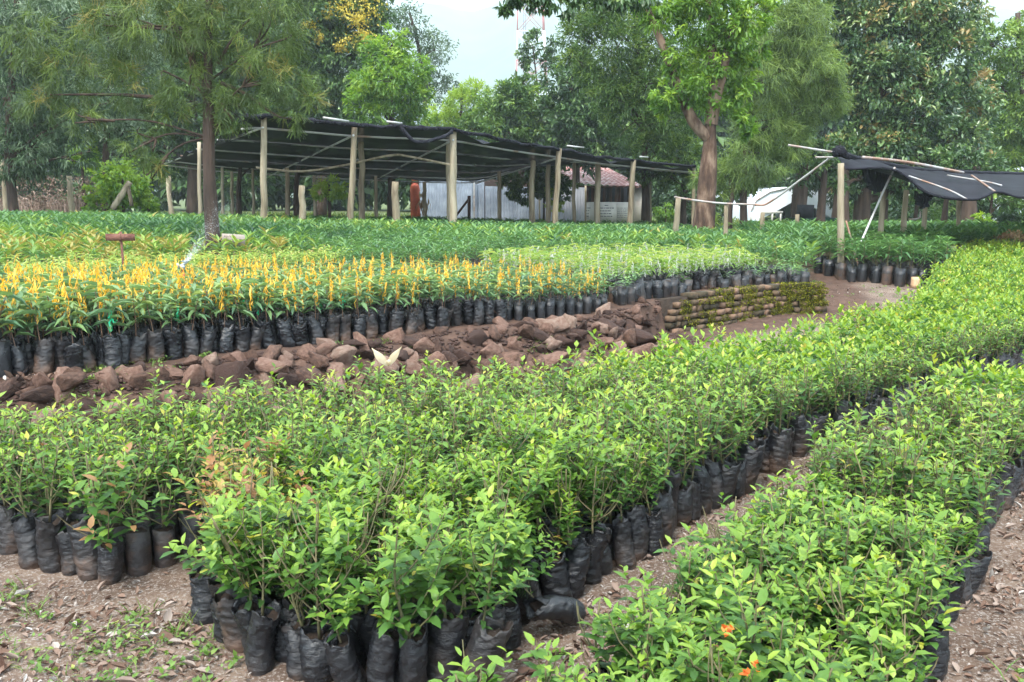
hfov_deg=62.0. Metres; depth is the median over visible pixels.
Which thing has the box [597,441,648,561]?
citrus seedling
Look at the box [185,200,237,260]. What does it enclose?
water spray
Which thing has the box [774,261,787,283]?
potted seedling
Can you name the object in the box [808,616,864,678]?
citrus seedling
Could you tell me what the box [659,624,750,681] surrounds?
citrus seedling
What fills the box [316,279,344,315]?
grafted seedling
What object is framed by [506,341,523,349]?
stone
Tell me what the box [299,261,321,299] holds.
grafted seedling
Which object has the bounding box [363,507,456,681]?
citrus seedling
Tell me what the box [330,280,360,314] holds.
grafted seedling
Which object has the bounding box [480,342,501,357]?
stone
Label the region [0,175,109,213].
dead brush
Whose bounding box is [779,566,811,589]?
citrus seedling
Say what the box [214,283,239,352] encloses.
grafted seedling
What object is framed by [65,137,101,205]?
leafy shrub
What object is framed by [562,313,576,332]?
stone
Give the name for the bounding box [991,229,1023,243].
soil mound
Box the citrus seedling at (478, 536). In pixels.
[457,507,505,580]
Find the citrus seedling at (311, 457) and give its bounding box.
[273,429,334,498]
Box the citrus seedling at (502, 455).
[476,446,539,519]
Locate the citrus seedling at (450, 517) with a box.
[432,498,484,600]
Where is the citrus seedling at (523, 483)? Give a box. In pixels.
[502,453,569,543]
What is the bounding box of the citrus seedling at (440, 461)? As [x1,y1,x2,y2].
[399,452,448,536]
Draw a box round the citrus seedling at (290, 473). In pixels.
[219,444,306,512]
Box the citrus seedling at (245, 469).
[237,458,282,545]
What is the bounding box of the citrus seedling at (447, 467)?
[428,463,457,507]
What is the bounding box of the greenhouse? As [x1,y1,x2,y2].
[716,187,831,221]
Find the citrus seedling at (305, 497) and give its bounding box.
[227,460,317,606]
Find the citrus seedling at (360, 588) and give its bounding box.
[286,500,382,669]
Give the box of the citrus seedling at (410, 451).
[386,415,435,524]
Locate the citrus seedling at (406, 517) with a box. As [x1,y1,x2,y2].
[392,503,444,583]
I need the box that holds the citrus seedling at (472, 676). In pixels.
[429,639,514,681]
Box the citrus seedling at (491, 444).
[482,429,523,501]
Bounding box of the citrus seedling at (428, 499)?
[388,488,454,600]
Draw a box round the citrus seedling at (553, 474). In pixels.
[520,446,569,528]
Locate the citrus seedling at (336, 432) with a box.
[283,411,375,498]
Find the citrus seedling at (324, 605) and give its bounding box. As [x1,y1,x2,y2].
[270,505,328,614]
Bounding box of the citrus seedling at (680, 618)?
[632,610,698,680]
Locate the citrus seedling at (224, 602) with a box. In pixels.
[198,489,264,653]
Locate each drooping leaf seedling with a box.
[807,232,826,269]
[812,233,833,273]
[816,231,836,258]
[816,234,833,274]
[820,234,836,275]
[822,236,836,258]
[828,231,848,273]
[830,242,848,277]
[835,238,852,279]
[844,233,857,267]
[845,231,862,258]
[845,238,862,266]
[845,241,865,279]
[846,244,864,281]
[852,238,875,281]
[856,243,872,263]
[858,235,876,264]
[863,230,885,263]
[865,240,882,280]
[865,240,889,282]
[867,238,880,276]
[868,250,879,277]
[876,239,896,274]
[877,234,893,262]
[878,234,902,284]
[878,242,898,265]
[880,236,894,268]
[883,240,908,273]
[887,237,904,265]
[888,243,904,283]
[889,237,911,267]
[892,237,917,286]
[896,234,921,283]
[899,234,916,265]
[899,241,926,285]
[900,235,918,265]
[900,239,920,264]
[913,232,935,265]
[914,242,934,268]
[914,245,940,285]
[915,244,933,267]
[917,244,932,269]
[921,236,944,267]
[923,246,943,280]
[926,236,954,280]
[929,240,948,276]
[930,231,951,261]
[931,237,947,263]
[933,235,957,267]
[936,240,955,270]
[936,241,962,262]
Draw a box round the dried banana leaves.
[415,191,430,217]
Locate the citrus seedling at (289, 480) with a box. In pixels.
[238,454,300,503]
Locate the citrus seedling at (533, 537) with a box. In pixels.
[499,498,544,570]
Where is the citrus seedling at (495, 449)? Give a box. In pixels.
[454,441,506,530]
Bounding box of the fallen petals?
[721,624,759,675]
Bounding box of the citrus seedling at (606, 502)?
[596,439,634,517]
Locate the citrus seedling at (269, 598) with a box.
[231,523,307,606]
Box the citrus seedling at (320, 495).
[295,484,370,590]
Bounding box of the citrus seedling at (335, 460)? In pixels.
[324,448,385,555]
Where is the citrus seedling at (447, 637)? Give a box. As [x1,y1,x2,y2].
[374,511,479,681]
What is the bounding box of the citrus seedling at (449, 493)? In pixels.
[431,472,475,538]
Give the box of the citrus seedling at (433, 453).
[407,444,447,491]
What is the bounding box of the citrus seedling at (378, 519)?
[366,490,418,590]
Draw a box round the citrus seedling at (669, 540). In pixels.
[654,535,708,622]
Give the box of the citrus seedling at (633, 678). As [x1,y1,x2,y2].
[625,671,668,681]
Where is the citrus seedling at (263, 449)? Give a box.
[248,431,309,498]
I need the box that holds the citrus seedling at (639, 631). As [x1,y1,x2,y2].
[587,566,705,681]
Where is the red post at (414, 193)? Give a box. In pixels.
[410,180,419,217]
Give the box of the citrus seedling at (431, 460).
[421,454,455,518]
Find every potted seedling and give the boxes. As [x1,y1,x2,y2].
[608,271,625,286]
[608,286,618,301]
[610,281,619,303]
[617,276,629,305]
[624,276,634,304]
[625,270,639,301]
[631,263,646,299]
[644,281,652,298]
[652,280,662,297]
[662,279,671,297]
[666,265,678,296]
[678,275,687,295]
[680,269,692,291]
[719,271,731,288]
[731,264,743,286]
[741,275,748,285]
[744,262,757,284]
[747,259,756,284]
[752,269,762,284]
[757,265,765,283]
[759,252,772,273]
[760,265,770,284]
[769,268,776,283]
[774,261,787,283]
[775,259,783,273]
[775,262,788,282]
[786,254,798,269]
[787,259,797,283]
[788,269,800,283]
[800,271,809,282]
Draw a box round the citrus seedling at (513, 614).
[467,481,535,652]
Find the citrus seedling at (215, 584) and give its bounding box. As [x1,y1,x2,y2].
[200,488,238,595]
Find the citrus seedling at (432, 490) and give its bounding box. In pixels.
[400,476,457,531]
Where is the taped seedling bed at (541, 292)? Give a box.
[0,247,611,378]
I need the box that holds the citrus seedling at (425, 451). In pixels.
[418,411,468,514]
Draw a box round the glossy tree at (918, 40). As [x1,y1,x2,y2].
[801,0,1011,221]
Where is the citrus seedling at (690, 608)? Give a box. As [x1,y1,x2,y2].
[673,596,716,670]
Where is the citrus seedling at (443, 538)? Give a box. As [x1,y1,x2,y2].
[415,520,458,589]
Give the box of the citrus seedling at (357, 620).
[317,521,372,634]
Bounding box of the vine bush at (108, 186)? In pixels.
[80,153,156,212]
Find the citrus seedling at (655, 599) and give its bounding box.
[636,587,693,659]
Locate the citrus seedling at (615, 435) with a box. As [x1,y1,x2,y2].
[557,425,622,518]
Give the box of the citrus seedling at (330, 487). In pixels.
[309,481,393,619]
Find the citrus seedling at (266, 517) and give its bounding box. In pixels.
[241,481,315,598]
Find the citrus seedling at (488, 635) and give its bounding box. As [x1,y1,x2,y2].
[455,519,537,681]
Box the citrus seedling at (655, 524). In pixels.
[629,442,668,555]
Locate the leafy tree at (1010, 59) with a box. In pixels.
[971,9,1023,214]
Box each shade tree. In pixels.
[216,118,259,214]
[285,109,321,215]
[652,142,700,224]
[717,137,762,228]
[766,124,829,216]
[790,138,849,221]
[815,131,870,221]
[861,137,915,220]
[886,156,943,220]
[918,143,976,221]
[940,146,1005,244]
[973,158,1020,219]
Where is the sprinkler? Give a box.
[177,260,188,312]
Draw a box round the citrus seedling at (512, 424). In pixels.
[471,398,551,500]
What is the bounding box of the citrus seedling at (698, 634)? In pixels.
[660,616,719,675]
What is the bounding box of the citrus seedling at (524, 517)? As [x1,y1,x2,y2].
[495,490,541,596]
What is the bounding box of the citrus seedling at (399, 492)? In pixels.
[381,479,416,513]
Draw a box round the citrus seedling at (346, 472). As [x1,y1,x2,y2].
[311,460,394,549]
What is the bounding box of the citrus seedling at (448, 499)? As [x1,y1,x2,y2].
[422,483,476,571]
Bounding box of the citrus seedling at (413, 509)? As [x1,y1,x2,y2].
[403,501,471,654]
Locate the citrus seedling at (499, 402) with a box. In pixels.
[472,397,548,508]
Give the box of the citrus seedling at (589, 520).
[567,478,599,528]
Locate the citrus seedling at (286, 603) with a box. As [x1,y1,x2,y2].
[269,503,331,622]
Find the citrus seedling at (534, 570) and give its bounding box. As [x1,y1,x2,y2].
[488,521,560,593]
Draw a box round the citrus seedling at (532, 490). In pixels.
[479,455,554,593]
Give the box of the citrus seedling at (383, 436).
[342,419,397,494]
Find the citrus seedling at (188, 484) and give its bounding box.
[169,437,247,513]
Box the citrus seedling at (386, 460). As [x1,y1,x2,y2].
[361,453,412,519]
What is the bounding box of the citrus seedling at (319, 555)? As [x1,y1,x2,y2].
[313,490,410,617]
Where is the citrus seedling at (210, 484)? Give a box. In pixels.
[174,464,229,562]
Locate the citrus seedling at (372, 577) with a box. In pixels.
[350,533,426,671]
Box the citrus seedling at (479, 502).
[472,489,490,511]
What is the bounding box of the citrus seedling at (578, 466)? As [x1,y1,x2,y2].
[542,425,612,547]
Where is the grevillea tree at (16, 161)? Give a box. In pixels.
[0,0,133,210]
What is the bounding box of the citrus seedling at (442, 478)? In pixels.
[407,464,457,530]
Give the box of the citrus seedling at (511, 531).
[470,483,536,624]
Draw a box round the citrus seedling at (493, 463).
[464,448,515,511]
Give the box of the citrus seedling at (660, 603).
[632,587,684,655]
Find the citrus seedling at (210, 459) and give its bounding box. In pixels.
[164,424,271,539]
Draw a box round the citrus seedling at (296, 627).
[268,529,314,633]
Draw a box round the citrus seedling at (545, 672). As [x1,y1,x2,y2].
[519,632,588,681]
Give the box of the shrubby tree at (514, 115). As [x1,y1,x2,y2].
[455,68,552,177]
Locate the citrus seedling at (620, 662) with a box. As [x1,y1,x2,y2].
[595,635,669,681]
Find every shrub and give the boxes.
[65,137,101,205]
[137,196,160,212]
[308,173,348,216]
[494,166,581,219]
[542,187,565,212]
[652,176,679,213]
[652,201,674,221]
[653,175,696,223]
[715,197,723,223]
[715,212,732,227]
[716,171,749,206]
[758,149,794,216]
[786,147,835,197]
[826,176,856,208]
[849,191,889,220]
[875,194,910,219]
[888,199,935,222]
[928,200,978,221]
[929,209,950,221]
[971,211,996,223]
[977,194,1000,220]
[993,199,1023,224]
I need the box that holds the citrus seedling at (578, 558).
[530,462,590,597]
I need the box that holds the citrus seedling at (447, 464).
[440,448,481,507]
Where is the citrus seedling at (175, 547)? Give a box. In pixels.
[159,465,283,594]
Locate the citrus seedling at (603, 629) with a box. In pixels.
[594,614,661,681]
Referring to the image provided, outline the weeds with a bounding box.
[0,280,1023,681]
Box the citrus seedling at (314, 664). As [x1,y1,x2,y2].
[259,488,370,681]
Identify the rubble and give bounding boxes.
[0,300,708,462]
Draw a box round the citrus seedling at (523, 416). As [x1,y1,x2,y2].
[517,412,567,515]
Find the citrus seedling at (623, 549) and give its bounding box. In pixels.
[587,442,639,569]
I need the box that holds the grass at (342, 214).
[132,209,1019,248]
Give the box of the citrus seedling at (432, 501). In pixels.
[418,483,447,526]
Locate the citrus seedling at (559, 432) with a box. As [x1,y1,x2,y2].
[545,413,615,541]
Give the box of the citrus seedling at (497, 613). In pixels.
[432,522,505,657]
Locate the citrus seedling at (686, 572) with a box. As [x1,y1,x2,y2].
[659,539,732,639]
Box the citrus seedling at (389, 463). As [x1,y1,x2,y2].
[361,448,404,517]
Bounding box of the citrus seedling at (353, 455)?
[341,442,370,478]
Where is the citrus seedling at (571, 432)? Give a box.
[558,425,627,537]
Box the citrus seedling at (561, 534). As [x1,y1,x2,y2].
[546,461,579,548]
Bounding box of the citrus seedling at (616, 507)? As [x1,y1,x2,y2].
[612,452,637,518]
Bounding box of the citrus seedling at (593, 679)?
[566,665,609,681]
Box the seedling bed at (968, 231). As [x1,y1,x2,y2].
[734,218,1023,255]
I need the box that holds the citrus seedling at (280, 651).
[255,495,319,662]
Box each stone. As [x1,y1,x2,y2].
[0,377,22,403]
[15,386,35,403]
[16,362,32,383]
[18,385,54,403]
[31,408,61,424]
[32,371,51,387]
[52,366,73,403]
[55,371,86,391]
[62,366,86,377]
[67,411,86,427]
[75,398,96,410]
[82,389,103,430]
[94,366,118,391]
[94,367,110,395]
[102,399,129,418]
[115,365,128,378]
[119,365,143,382]
[123,388,160,417]
[129,366,169,389]
[130,361,145,370]
[133,413,172,436]
[144,397,166,412]
[154,361,207,379]
[160,390,180,412]
[181,364,207,385]
[183,355,198,365]
[188,393,206,404]
[197,352,218,366]
[199,358,215,386]
[203,386,229,404]
[205,399,235,422]
[209,361,252,388]
[220,346,245,361]
[225,387,248,402]
[245,350,258,358]
[245,357,258,372]
[245,376,262,393]
[254,357,288,373]
[257,387,272,407]
[258,371,275,388]
[262,345,282,359]
[272,398,296,414]
[276,372,298,390]
[278,355,293,367]
[281,350,293,356]
[284,386,297,400]
[294,364,321,385]
[296,343,316,360]
[307,350,328,381]
[307,380,331,407]
[316,338,336,347]
[316,342,337,354]
[320,375,345,393]
[326,362,345,378]
[327,373,346,393]
[330,345,356,362]
[336,339,366,346]
[346,369,369,395]
[347,354,364,378]
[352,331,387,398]
[353,331,369,349]
[353,388,374,407]
[355,349,390,359]
[359,358,377,389]
[368,338,384,347]
[372,356,398,380]
[382,328,404,343]
[389,349,409,360]
[390,382,409,392]
[395,359,405,367]
[401,359,420,375]
[402,335,418,347]
[403,347,413,355]
[409,351,418,362]
[411,333,423,339]
[413,326,434,353]
[415,363,449,390]
[419,351,453,372]
[424,359,463,380]
[432,326,448,335]
[433,338,442,352]
[440,350,459,363]
[444,344,454,352]
[450,355,467,370]
[453,349,471,365]
[466,325,473,332]
[466,373,480,390]
[468,329,487,345]
[469,357,485,367]
[471,350,481,374]
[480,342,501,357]
[480,355,493,378]
[482,338,492,346]
[485,354,504,365]
[488,324,500,341]
[488,325,507,333]
[490,310,508,326]
[502,351,527,368]
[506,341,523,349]
[507,336,517,342]
[509,361,525,381]
[512,321,533,327]
[518,324,534,345]
[522,364,535,376]
[523,317,538,327]
[526,361,536,370]
[532,354,544,367]
[533,327,549,341]
[535,344,549,353]
[536,318,558,337]
[536,348,573,372]
[538,322,554,333]
[544,336,559,347]
[546,339,562,349]
[547,363,574,377]
[551,316,569,331]
[556,336,581,348]
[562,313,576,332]
[566,333,583,340]
[570,327,587,341]
[572,358,596,373]
[573,352,593,361]
[576,314,582,321]
[578,321,586,329]
[580,314,588,320]
[588,342,598,351]
[591,323,600,330]
[593,322,608,334]
[595,302,610,314]
[596,310,601,317]
[596,317,623,332]
[598,337,613,346]
[602,310,610,315]
[602,352,618,362]
[607,340,626,353]
[608,326,617,338]
[615,332,623,341]
[616,319,626,326]
[617,313,632,318]
[623,328,636,346]
[624,319,635,328]
[629,343,654,359]
[630,304,640,313]
[633,314,643,325]
[634,328,659,343]
[635,293,648,303]
[641,319,652,326]
[654,305,661,314]
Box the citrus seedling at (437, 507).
[398,495,448,558]
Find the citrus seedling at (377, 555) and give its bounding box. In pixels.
[353,505,395,577]
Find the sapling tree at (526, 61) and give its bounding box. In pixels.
[513,27,563,94]
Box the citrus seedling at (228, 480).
[196,461,259,517]
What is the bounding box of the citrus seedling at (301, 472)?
[272,459,319,555]
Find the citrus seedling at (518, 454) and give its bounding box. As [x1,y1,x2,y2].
[507,418,557,515]
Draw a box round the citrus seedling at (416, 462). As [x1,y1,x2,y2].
[358,445,428,549]
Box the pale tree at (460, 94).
[420,75,496,141]
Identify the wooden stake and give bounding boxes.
[0,160,7,210]
[66,176,74,212]
[166,178,174,214]
[298,185,305,219]
[391,181,399,221]
[422,182,426,216]
[760,212,764,228]
[795,214,799,222]
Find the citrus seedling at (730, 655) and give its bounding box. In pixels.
[688,653,740,681]
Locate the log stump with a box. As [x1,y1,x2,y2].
[910,277,919,287]
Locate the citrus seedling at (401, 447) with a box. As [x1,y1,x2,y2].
[380,442,428,499]
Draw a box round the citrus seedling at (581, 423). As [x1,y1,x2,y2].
[546,412,590,523]
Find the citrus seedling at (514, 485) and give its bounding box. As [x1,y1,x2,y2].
[468,451,554,546]
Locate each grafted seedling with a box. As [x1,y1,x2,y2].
[0,253,47,345]
[0,275,9,338]
[0,295,16,338]
[0,297,41,340]
[0,299,35,376]
[4,306,42,343]
[8,267,31,321]
[10,264,64,374]
[10,282,34,331]
[10,286,52,348]
[12,296,50,371]
[15,291,37,340]
[18,280,57,333]
[22,263,46,323]
[22,283,51,338]
[23,287,75,370]
[26,289,72,338]
[27,274,56,279]
[28,270,47,330]
[30,272,60,287]
[36,284,53,337]
[37,281,69,326]
[42,278,84,333]
[43,278,84,341]
[44,271,88,368]
[45,289,78,368]
[46,292,69,335]
[50,255,93,335]
[59,269,98,318]
[59,297,96,359]
[61,289,96,370]
[63,263,96,338]
[69,277,96,332]
[70,265,87,324]
[72,275,104,326]
[75,277,106,334]
[78,270,124,335]
[78,299,106,346]
[79,264,89,321]
[81,271,126,368]
[83,296,118,334]
[87,291,133,369]
[88,287,120,332]
[91,283,137,365]
[98,270,129,333]
[102,280,140,332]
[104,273,124,281]
[110,296,138,333]
[118,261,140,282]
[120,261,159,332]
[121,275,148,322]
[121,293,160,363]
[121,298,148,326]
[122,273,153,327]
[125,284,168,361]
[128,282,152,359]
[131,290,158,326]
[132,265,162,326]
[136,297,159,330]
[137,267,162,321]
[145,257,171,325]
[145,275,175,318]
[149,282,176,357]
[152,300,183,359]
[153,293,176,330]
[154,265,190,327]
[157,284,178,324]
[163,267,194,316]
[165,255,190,317]
[166,290,187,355]
[167,276,192,323]
[170,270,191,319]
[170,278,183,323]
[174,289,217,355]
[177,296,214,356]
[178,282,207,336]
[181,276,204,324]
[182,282,200,321]
[185,284,217,341]
[187,266,203,282]
[187,290,211,321]
[189,284,223,332]
[196,272,230,351]
[199,263,216,313]
[200,273,217,320]
[206,271,248,348]
[209,278,223,318]
[212,266,230,319]
[214,270,241,311]
[214,272,240,320]
[214,280,237,321]
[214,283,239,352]
[217,270,256,351]
[227,276,254,318]
[227,277,242,316]
[228,297,251,326]
[230,278,259,331]
[233,263,259,315]
[233,273,257,308]
[235,280,276,322]
[236,288,263,322]
[238,284,268,349]
[245,282,271,322]
[253,256,278,302]
[254,286,285,348]
[256,277,272,314]
[259,277,285,317]
[260,274,280,316]
[261,261,277,312]
[263,273,291,318]
[263,276,285,344]
[266,260,291,318]
[271,285,298,346]
[273,274,303,322]
[275,278,300,317]
[278,274,294,310]
[279,266,310,315]
[280,279,306,345]
[288,286,308,316]
[289,270,306,312]
[290,288,316,342]
[292,267,307,307]
[296,271,319,312]
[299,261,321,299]
[299,282,311,316]
[303,285,327,337]
[303,288,332,344]
[305,289,325,336]
[308,272,329,313]
[310,276,326,316]
[310,276,343,335]
[316,274,343,312]
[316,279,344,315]
[317,272,337,311]
[322,263,341,306]
[323,280,343,316]
[323,286,350,341]
[324,276,343,312]
[329,269,352,340]
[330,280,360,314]
[333,278,358,315]
[341,288,363,335]
[342,272,352,314]
[343,273,357,310]
[344,262,374,338]
[347,273,368,308]
[347,288,362,325]
[355,286,380,317]
[358,275,387,309]
[358,281,379,338]
[360,261,379,306]
[364,269,382,307]
[364,280,392,334]
[367,281,390,319]
[375,266,393,315]
[382,275,412,326]
[382,282,404,331]
[384,281,404,319]
[390,270,410,329]
[394,267,421,327]
[401,266,428,311]
[401,281,422,334]
[408,267,426,301]
[408,268,428,329]
[410,262,424,306]
[414,262,437,304]
[414,272,437,327]
[417,277,436,304]
[419,277,440,328]
[426,272,445,303]
[430,277,455,326]
[432,283,445,313]
[434,265,455,325]
[443,258,462,307]
[443,283,464,325]
[457,273,477,324]
[458,279,470,321]
[467,272,489,295]
[468,280,487,325]
[479,280,496,323]
[480,248,494,266]
[481,252,496,274]
[481,279,498,300]
[488,249,504,263]
[489,249,509,264]
[491,270,514,320]
[493,250,505,262]
[501,249,522,270]
[504,247,518,267]
[514,248,524,261]
[523,252,538,267]
[529,253,549,266]
[530,251,546,273]
[540,251,557,273]
[543,254,555,265]
[553,249,566,269]
[555,254,572,273]
[557,258,572,274]
[568,256,580,271]
[571,255,589,270]
[582,252,594,273]
[588,262,600,273]
[591,260,606,290]
[592,252,604,269]
[594,250,610,274]
[599,269,609,298]
[602,251,617,264]
[602,259,620,281]
[602,268,614,294]
[611,264,623,281]
[614,252,630,274]
[615,262,626,277]
[617,246,632,254]
[621,254,643,277]
[621,267,632,283]
[623,243,639,250]
[625,258,640,279]
[627,258,640,273]
[636,256,654,278]
[640,256,657,281]
[640,264,653,281]
[646,255,658,274]
[646,255,663,276]
[651,255,665,280]
[654,256,675,277]
[655,264,667,280]
[656,256,669,278]
[662,255,673,276]
[664,257,681,282]
[665,263,679,277]
[668,247,685,258]
[669,252,684,274]
[674,254,688,276]
[678,253,698,282]
[687,263,695,278]
[689,252,706,289]
[693,250,709,268]
[693,257,707,273]
[700,256,715,288]
[701,259,710,283]
[704,253,721,287]
[712,249,725,270]
[712,258,722,286]
[716,250,730,278]
[721,254,735,285]
[725,249,737,274]
[727,249,741,269]
[732,251,753,275]
[735,258,745,270]
[739,250,750,267]
[739,252,750,269]
[740,258,751,275]
[751,256,760,271]
[760,257,768,271]
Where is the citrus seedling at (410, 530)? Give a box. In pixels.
[393,519,462,621]
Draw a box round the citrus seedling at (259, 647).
[226,490,305,675]
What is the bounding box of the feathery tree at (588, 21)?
[555,0,706,223]
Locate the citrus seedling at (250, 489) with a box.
[199,461,320,586]
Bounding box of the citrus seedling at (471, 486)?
[429,458,500,532]
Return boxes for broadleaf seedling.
[331,250,349,260]
[340,245,364,263]
[352,245,369,259]
[355,247,375,259]
[357,238,376,259]
[360,232,378,246]
[365,242,378,261]
[365,247,387,261]
[366,241,381,258]
[367,232,386,260]
[377,245,394,258]
[385,242,401,272]
[392,239,412,260]
[393,240,411,261]
[396,251,409,262]
[401,249,414,262]
[402,248,417,262]
[404,236,421,261]
[407,245,425,259]
[409,242,431,259]
[412,239,426,258]
[413,236,435,250]
[419,240,436,261]
[422,243,442,264]
[424,249,440,266]
[431,239,448,261]
[433,232,445,241]
[437,246,452,269]
[441,248,458,263]
[442,237,465,262]
[443,242,461,266]
[448,245,465,265]
[450,234,463,247]
[453,246,471,265]
[459,235,478,262]
[460,242,476,260]
[464,235,481,263]
[468,241,484,264]
[471,237,483,263]
[481,239,496,262]
[481,241,495,263]
[486,237,502,251]
[490,234,510,258]
[505,234,522,259]
[524,236,537,245]
[563,237,576,246]
[590,237,600,247]
[605,238,624,247]
[661,238,676,248]
[723,240,735,263]
[739,241,755,263]
[749,239,766,256]
[751,240,767,264]
[757,246,772,261]
[763,239,788,266]
[763,240,780,264]
[768,242,782,259]
[775,248,792,268]
[787,247,803,268]
[798,246,813,271]
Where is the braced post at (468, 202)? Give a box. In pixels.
[457,196,470,218]
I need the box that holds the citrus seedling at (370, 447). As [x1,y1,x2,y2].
[347,445,403,518]
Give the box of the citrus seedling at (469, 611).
[452,522,528,616]
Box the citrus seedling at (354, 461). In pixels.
[317,449,404,530]
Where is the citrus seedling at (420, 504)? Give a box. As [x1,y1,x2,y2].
[391,501,448,559]
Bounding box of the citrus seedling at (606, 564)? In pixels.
[574,460,623,574]
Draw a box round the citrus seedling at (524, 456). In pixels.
[494,442,567,524]
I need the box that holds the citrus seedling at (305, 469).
[276,459,326,542]
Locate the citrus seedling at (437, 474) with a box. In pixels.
[425,463,465,530]
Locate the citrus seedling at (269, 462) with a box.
[231,439,294,529]
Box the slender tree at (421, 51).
[383,0,459,121]
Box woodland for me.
[0,32,1022,215]
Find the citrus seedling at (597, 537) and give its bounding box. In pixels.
[568,461,622,584]
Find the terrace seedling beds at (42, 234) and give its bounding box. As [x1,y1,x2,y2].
[0,209,822,276]
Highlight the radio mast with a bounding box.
[516,8,547,99]
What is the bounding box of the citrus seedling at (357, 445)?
[309,436,367,502]
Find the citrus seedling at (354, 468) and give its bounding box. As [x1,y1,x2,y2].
[324,438,413,562]
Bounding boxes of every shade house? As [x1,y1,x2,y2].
[164,113,695,224]
[672,144,1023,266]
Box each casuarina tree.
[0,0,333,264]
[685,0,861,223]
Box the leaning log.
[110,181,133,209]
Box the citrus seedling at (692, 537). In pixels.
[676,522,731,615]
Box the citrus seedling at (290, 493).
[271,489,321,575]
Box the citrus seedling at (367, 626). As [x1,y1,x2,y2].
[319,484,407,656]
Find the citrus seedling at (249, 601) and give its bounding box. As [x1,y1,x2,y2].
[195,515,266,654]
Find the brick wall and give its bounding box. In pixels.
[655,281,829,332]
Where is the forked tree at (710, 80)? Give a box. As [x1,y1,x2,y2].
[627,0,783,251]
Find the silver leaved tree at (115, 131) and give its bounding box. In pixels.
[7,0,175,210]
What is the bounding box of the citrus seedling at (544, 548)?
[486,445,563,591]
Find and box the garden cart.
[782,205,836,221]
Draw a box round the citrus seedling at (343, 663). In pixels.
[301,563,366,681]
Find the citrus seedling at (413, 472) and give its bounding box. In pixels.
[399,462,429,511]
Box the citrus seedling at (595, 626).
[576,596,653,681]
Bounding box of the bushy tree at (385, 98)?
[341,20,437,216]
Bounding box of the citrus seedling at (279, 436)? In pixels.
[244,404,325,502]
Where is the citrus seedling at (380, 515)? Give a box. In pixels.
[352,480,400,555]
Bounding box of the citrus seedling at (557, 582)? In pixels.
[532,484,581,596]
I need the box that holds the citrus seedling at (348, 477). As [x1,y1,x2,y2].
[324,466,356,489]
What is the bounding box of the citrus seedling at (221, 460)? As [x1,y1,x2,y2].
[200,440,245,515]
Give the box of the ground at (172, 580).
[0,196,1023,681]
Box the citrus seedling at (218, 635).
[180,488,257,642]
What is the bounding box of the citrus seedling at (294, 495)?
[280,479,329,526]
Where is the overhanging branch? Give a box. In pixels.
[493,0,654,23]
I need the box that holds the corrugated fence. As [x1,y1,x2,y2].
[419,179,586,221]
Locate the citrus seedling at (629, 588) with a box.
[614,565,679,631]
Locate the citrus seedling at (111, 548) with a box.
[57,442,169,584]
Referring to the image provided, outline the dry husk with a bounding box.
[372,348,400,365]
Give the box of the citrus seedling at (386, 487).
[350,454,401,546]
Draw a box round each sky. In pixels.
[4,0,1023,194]
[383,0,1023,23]
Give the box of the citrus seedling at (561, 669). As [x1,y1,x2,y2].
[541,652,599,681]
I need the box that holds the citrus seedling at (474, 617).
[421,527,483,657]
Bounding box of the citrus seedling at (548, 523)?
[498,430,565,541]
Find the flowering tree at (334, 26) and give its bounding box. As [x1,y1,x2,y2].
[248,0,401,215]
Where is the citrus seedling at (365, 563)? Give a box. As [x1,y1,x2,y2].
[326,521,416,681]
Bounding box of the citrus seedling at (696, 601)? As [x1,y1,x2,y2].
[671,583,726,647]
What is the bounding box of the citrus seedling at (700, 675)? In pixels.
[652,626,753,681]
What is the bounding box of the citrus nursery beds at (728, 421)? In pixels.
[0,237,1023,583]
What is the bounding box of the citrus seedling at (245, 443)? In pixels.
[212,430,301,485]
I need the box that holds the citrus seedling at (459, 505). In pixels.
[441,498,481,592]
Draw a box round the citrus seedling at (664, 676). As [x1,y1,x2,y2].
[647,670,673,681]
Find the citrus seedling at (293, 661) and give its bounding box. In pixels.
[260,528,332,679]
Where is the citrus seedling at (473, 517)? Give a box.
[454,494,505,592]
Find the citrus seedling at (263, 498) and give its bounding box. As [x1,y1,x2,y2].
[245,485,283,527]
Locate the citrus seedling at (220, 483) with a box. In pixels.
[185,457,251,509]
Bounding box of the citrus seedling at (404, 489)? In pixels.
[393,470,444,535]
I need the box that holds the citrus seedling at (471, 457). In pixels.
[451,447,490,530]
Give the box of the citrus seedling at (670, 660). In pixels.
[643,641,695,681]
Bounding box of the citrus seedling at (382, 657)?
[366,567,412,681]
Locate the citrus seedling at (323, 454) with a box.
[306,432,360,512]
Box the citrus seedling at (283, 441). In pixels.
[256,421,322,492]
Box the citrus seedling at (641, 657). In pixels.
[618,650,651,681]
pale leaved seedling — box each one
[68,253,82,266]
[81,253,96,263]
[107,259,121,269]
[109,250,120,263]
[128,254,139,263]
[211,254,223,264]
[226,255,235,267]
[242,253,252,264]
[275,251,287,268]
[286,253,296,267]
[292,253,305,264]
[328,251,343,262]
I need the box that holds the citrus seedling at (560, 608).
[490,561,585,625]
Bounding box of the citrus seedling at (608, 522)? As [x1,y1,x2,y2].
[585,423,644,559]
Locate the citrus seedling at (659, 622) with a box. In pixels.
[605,597,687,681]
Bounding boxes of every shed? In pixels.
[484,179,538,217]
[561,166,641,222]
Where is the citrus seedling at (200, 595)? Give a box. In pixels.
[184,512,217,625]
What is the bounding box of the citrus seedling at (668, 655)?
[644,649,709,681]
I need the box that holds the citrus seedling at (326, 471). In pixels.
[309,460,402,597]
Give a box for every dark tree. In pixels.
[0,0,314,214]
[531,46,635,186]
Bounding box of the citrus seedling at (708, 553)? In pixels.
[678,543,733,638]
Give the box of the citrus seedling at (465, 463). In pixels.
[450,451,491,533]
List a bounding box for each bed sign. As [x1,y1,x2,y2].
[105,232,134,267]
[222,233,244,263]

